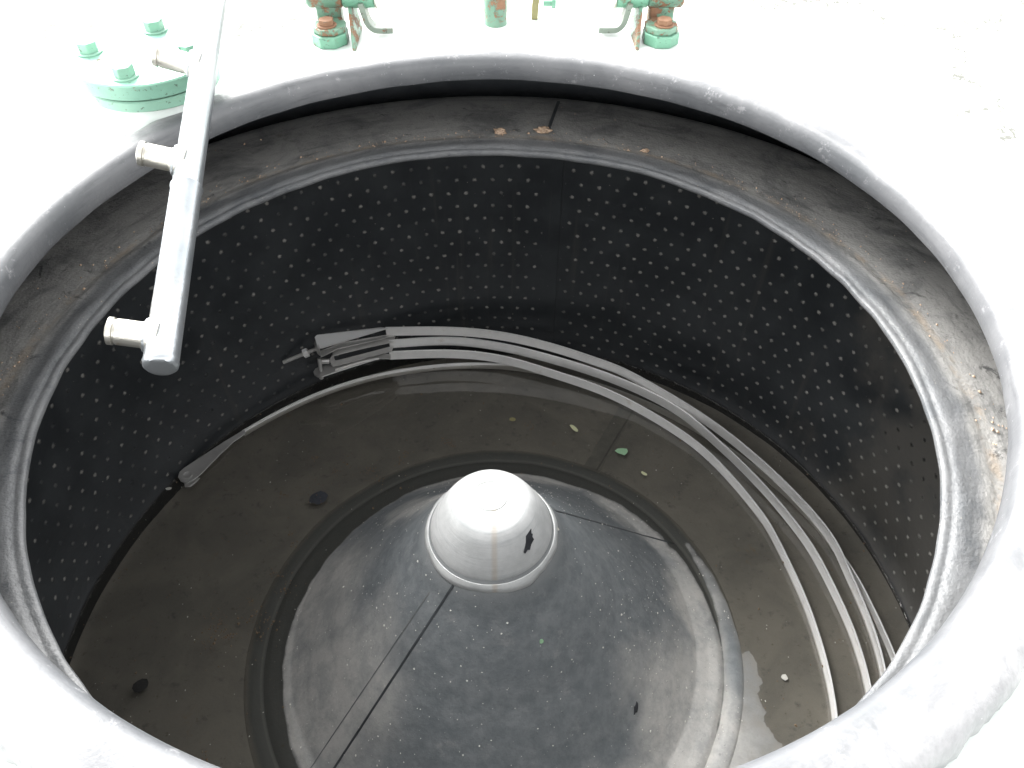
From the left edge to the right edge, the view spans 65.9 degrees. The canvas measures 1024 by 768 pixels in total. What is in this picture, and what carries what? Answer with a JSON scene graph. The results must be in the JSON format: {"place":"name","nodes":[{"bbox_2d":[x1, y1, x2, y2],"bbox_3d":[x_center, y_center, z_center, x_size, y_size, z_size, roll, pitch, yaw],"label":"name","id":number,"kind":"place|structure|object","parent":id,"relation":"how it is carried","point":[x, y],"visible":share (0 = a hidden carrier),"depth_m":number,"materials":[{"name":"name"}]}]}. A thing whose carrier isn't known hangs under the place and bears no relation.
{"place":"outdoors","nodes":[
{"label":"outdoors","id":0,"kind":"place"},
{"bbox_2d":[480,0,510,32],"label":"green post","id":1,"kind":"object","parent":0,"point":[495,16],"visible":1,"depth_m":1.29,"materials":[{"name":"metal"}]},
{"bbox_2d":[0,0,1023,152],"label":"ground","id":2,"kind":"structure","parent":0,"point":[963,59],"depth_m":3.48,"materials":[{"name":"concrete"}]},
{"bbox_2d":[0,11,1023,767],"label":"machine casing","id":3,"kind":"object","parent":2,"relation":"on","point":[944,187],"visible":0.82,"depth_m":0.99,"materials":[{"name":"white metal"}]},
{"bbox_2d":[73,16,221,135],"bbox_3d":[-0.491,-0.420,1.082,0.186,0.094,0.186,0,46,-1],"label":"blind flange","id":4,"kind":"object","parent":3,"relation":"on","point":[127,86],"visible":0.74,"depth_m":1.04,"materials":[{"name":"paint"}]},
{"bbox_2d":[104,0,226,375],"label":"spray pipe","id":5,"kind":"object","parent":3,"relation":"attached to","point":[156,337],"visible":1,"depth_m":0.85,"materials":[{"name":"metal"}]},
{"bbox_2d":[305,0,393,50],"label":"hinge bracket","id":6,"kind":"object","parent":3,"relation":"on","point":[330,29],"visible":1,"depth_m":1.25,"materials":[{"name":"green metal"}]},
{"bbox_2d":[0,96,1007,767],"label":"centrifuge basket","id":7,"kind":"object","parent":3,"relation":"in","point":[784,332],"visible":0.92,"depth_m":1.43,"materials":[{"name":"black metal"}]},
{"bbox_2d":[95,366,877,767],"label":"pale grit","id":8,"kind":"object","parent":7,"relation":"on","point":[501,634],"visible":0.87,"depth_m":1.30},
{"bbox_2d":[493,128,506,134],"bbox_3d":[-0.020,-0.424,1.325,0.024,0.010,0.015,0,46,-1],"label":"crust lump","id":9,"kind":"object","parent":7,"relation":"on","point":[498,131],"visible":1,"depth_m":1.32,"materials":[{"name":"beige stone"}]},
{"bbox_2d":[0,104,1006,445],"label":"lip grit","id":10,"kind":"object","parent":7,"relation":"on","point":[618,148],"visible":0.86,"depth_m":1.13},
{"bbox_2d":[524,529,533,552],"bbox_3d":[0.022,0.219,1.097,0.010,0.022,0.029,18,49,16],"label":"rubber flake","id":11,"kind":"object","parent":7,"relation":"attached to","point":[529,539],"visible":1,"depth_m":1.10,"materials":[{"name":"black rubber"}]},
{"bbox_2d":[178,362,895,661],"bbox_3d":[0.086,0.201,1.658,1.457,0.037,0.611,16,48,15],"label":"clamp band","id":12,"kind":"object","parent":7,"relation":"in","point":[190,474],"visible":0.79,"depth_m":1.77,"materials":[{"name":"silver metal"}]},
{"bbox_2d":[533,126,552,133],"bbox_3d":[0.052,-0.427,1.329,0.033,0.013,0.019,0,46,-1],"label":"crust lump","id":13,"kind":"object","parent":7,"relation":"on","point":[543,129],"visible":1,"depth_m":1.32,"materials":[{"name":"beige stone"}]},
{"bbox_2d":[313,350,837,720],"bbox_3d":[0.175,0.199,1.618,1.305,0.069,0.468,35,55,28],"label":"clamp band","id":14,"kind":"object","parent":7,"relation":"in","point":[714,461],"visible":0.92,"depth_m":1.75,"materials":[{"name":"silver metal"}]},
{"bbox_2d":[282,326,885,676],"bbox_3d":[0.185,0.141,1.615,1.376,0.154,0.467,28,52,24],"label":"clamp band","id":15,"kind":"object","parent":7,"relation":"in","point":[338,340],"visible":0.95,"depth_m":1.74,"materials":[{"name":"silver metal"}]},
{"bbox_2d":[317,336,870,693],"bbox_3d":[0.208,0.170,1.621,1.329,0.104,0.458,32,54,26],"label":"clamp band","id":16,"kind":"object","parent":7,"relation":"in","point":[744,469],"visible":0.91,"depth_m":1.76,"materials":[{"name":"silver metal"}]},
{"bbox_2d":[634,701,637,714],"bbox_3d":[0.193,0.506,1.234,0.008,0.010,0.019,0,46,-1],"label":"rubber flake","id":17,"kind":"object","parent":7,"relation":"on","point":[636,708],"visible":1,"depth_m":1.23,"materials":[{"name":"black rubber"}]},
{"bbox_2d":[640,148,649,152],"bbox_3d":[0.215,-0.378,1.279,0.016,0.006,0.009,0,46,-1],"label":"crust lump","id":18,"kind":"object","parent":7,"relation":"on","point":[646,150],"visible":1,"depth_m":1.28,"materials":[{"name":"beige stone"}]},
{"bbox_2d":[531,0,555,19],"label":"latch lug","id":19,"kind":"object","parent":3,"relation":"on","point":[535,7],"visible":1,"depth_m":1.32,"materials":[{"name":"paint"}]},
{"bbox_2d":[597,0,684,49],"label":"valve","id":20,"kind":"object","parent":3,"relation":"on","point":[660,29],"visible":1,"depth_m":1.26,"materials":[{"name":"green paint"}]},
{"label":"water","id":21,"kind":"structure","parent":0,"visible":0},
{"bbox_2d":[132,679,148,691],"bbox_3d":[-0.637,0.517,1.355,0.026,0.001,0.024,0,46,-1],"label":"rubber flake","id":22,"kind":"object","parent":21,"relation":"on","point":[140,685],"visible":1,"depth_m":1.35,"materials":[{"name":"black rubber"}]},
{"bbox_2d":[309,491,327,503],"bbox_3d":[-0.397,0.233,1.622,0.036,0.002,0.034,0,46,-1],"label":"rubber flake","id":23,"kind":"object","parent":21,"relation":"on","point":[314,498],"visible":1,"depth_m":1.62,"materials":[{"name":"black rubber"}]},
{"bbox_2d":[70,368,906,761],"bbox_3d":[-0.031,0.448,1.415,1.487,0.002,1.469,0,46,-1],"label":"brown sediment","id":24,"kind":"object","parent":21,"relation":"on","point":[296,546],"visible":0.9,"depth_m":1.48,"materials":[{"name":"brown soil"}]},
{"bbox_2d":[615,448,627,454],"bbox_3d":[0.236,0.144,1.707,0.026,0.001,0.019,18,49,16],"label":"paint flake","id":25,"kind":"object","parent":21,"relation":"on","point":[623,451],"visible":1,"depth_m":1.71,"materials":[{"name":"green paint"}]},
{"bbox_2d":[781,674,787,680],"bbox_3d":[0.470,0.506,1.364,0.010,0.002,0.011,-21,50,-19],"label":"paint chip","id":26,"kind":"object","parent":21,"relation":"on","point":[784,677],"visible":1,"depth_m":1.36,"materials":[{"name":"white paint"}]}
]}

